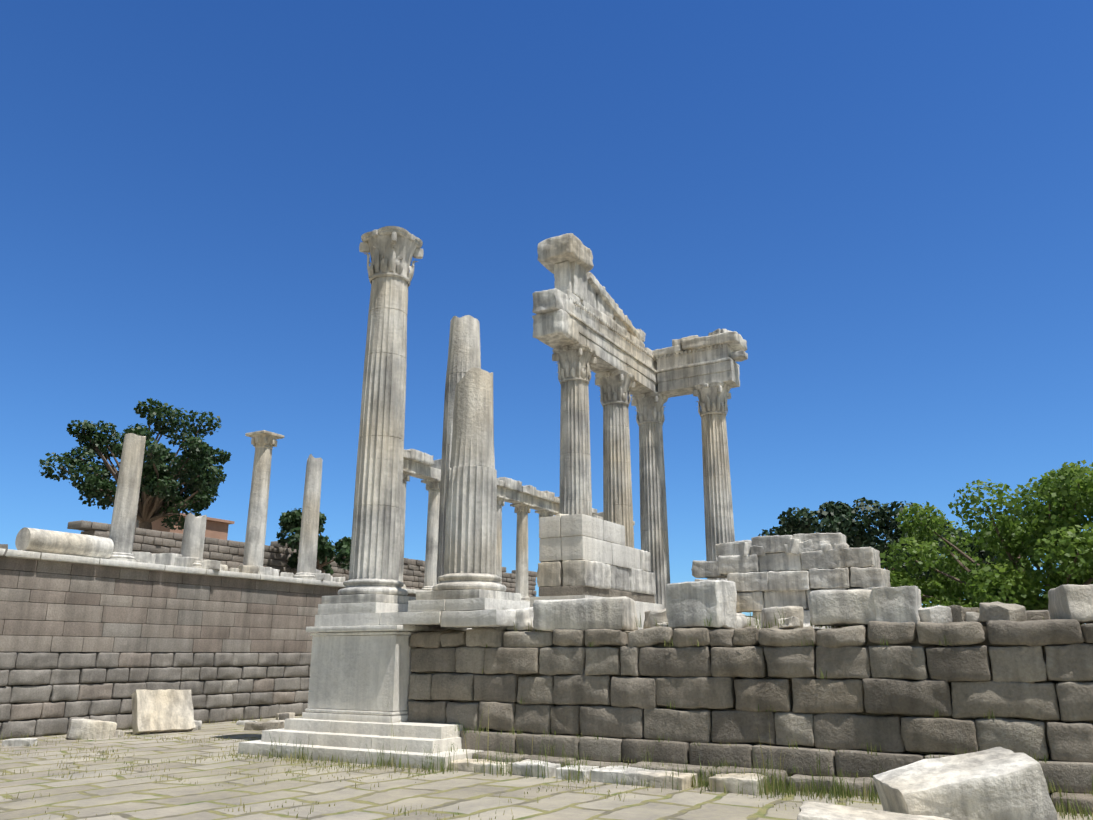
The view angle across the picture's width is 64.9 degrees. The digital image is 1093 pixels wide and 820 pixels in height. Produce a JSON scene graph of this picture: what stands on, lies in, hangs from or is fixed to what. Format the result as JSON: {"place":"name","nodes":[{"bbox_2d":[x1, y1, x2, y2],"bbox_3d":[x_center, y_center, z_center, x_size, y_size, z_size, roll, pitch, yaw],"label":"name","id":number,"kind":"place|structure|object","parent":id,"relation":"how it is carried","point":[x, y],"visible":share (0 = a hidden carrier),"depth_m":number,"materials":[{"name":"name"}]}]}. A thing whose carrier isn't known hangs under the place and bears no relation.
{"place":"outdoors","nodes":[
{"label":"outdoors","id":0,"kind":"place"},
{"bbox_2d":[39,398,231,530],"bbox_3d":[-17.544,3.829,37.660,8.019,8.567,7.896,-9,-18,29],"label":"tree","id":1,"kind":"object","parent":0,"point":[199,453],"depth_m":36.77,"materials":[{"name":"green plant"}]},
{"bbox_2d":[135,513,234,539],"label":"back building","id":2,"kind":"structure","parent":0,"point":[216,528],"depth_m":44.82,"materials":[{"name":"brown brick"}]},
{"bbox_2d":[276,508,351,574],"bbox_3d":[-8.957,5.692,34.284,3.842,3.508,3.432,14,-21,-40],"label":"small tree","id":3,"kind":"object","parent":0,"point":[290,523],"depth_m":33.57,"materials":[{"name":"green plant"}]},
{"bbox_2d":[0,715,1092,819],"bbox_3d":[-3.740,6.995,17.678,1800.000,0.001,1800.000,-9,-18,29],"label":"ground","id":4,"kind":"structure","parent":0,"point":[446,794],"depth_m":12.25,"materials":[{"name":"beige stone"}]},
{"bbox_2d":[0,544,415,739],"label":"stone wall","id":5,"kind":"structure","parent":4,"relation":"on","point":[49,610],"depth_m":23.19,"materials":[{"name":"grey stone"}]},
{"bbox_2d":[0,514,661,770],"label":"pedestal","id":6,"kind":"object","parent":4,"relation":"on","point":[360,669],"visible":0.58,"depth_m":17.04,"materials":[{"name":"white stone"}]},
{"bbox_2d":[321,226,745,615],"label":"columns","id":7,"kind":"structure","parent":6,"relation":"on","point":[467,545],"depth_m":20.12,"materials":[{"name":"stone"}]},
{"bbox_2d":[0,625,1092,797],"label":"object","id":8,"kind":"structure","parent":4,"relation":"on","point":[985,642],"depth_m":13.60,"materials":[{"name":"grey stone"}]},
{"bbox_2d":[67,520,536,596],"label":"rubble wall","id":9,"kind":"structure","parent":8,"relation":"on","point":[229,553],"depth_m":32.49,"materials":[{"name":"stone"}]},
{"bbox_2d":[244,585,1050,729],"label":"stone blocks","id":10,"kind":"structure","parent":8,"relation":"on","point":[997,610],"depth_m":13.04,"materials":[{"name":"grey stone"}]},
{"bbox_2d":[0,608,1092,819],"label":"grass tufts","id":11,"kind":"object","parent":4,"relation":"on","point":[768,788],"visible":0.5,"depth_m":13.19,"materials":[{"name":"green plant"}]},
{"bbox_2d":[2,233,1092,819],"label":"ruins","id":12,"kind":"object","parent":4,"relation":"on","point":[826,579],"depth_m":23.42,"materials":[{"name":"white stone"}]},
{"bbox_2d":[407,619,1092,814],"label":"stone wall","id":13,"kind":"structure","parent":4,"relation":"on","point":[889,679],"depth_m":13.31,"materials":[{"name":"grey stone"}]},
{"bbox_2d":[0,0,1092,615],"label":"sky","id":14,"kind":"structure","parent":0,"point":[889,202],"materials":[{"name":"blue"}]},
{"bbox_2d":[758,497,945,570],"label":"tree","id":15,"kind":"object","parent":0,"point":[845,523],"depth_m":45.49,"materials":[{"name":"green plant"}]},
{"bbox_2d":[885,514,1026,601],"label":"tree","id":16,"kind":"object","parent":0,"point":[983,554],"depth_m":49.79,"materials":[{"name":"green plant"}]},
{"bbox_2d":[880,460,1092,624],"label":"tree","id":17,"kind":"object","parent":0,"point":[1040,535],"depth_m":32.89,"materials":[{"name":"green plant"}]}
]}

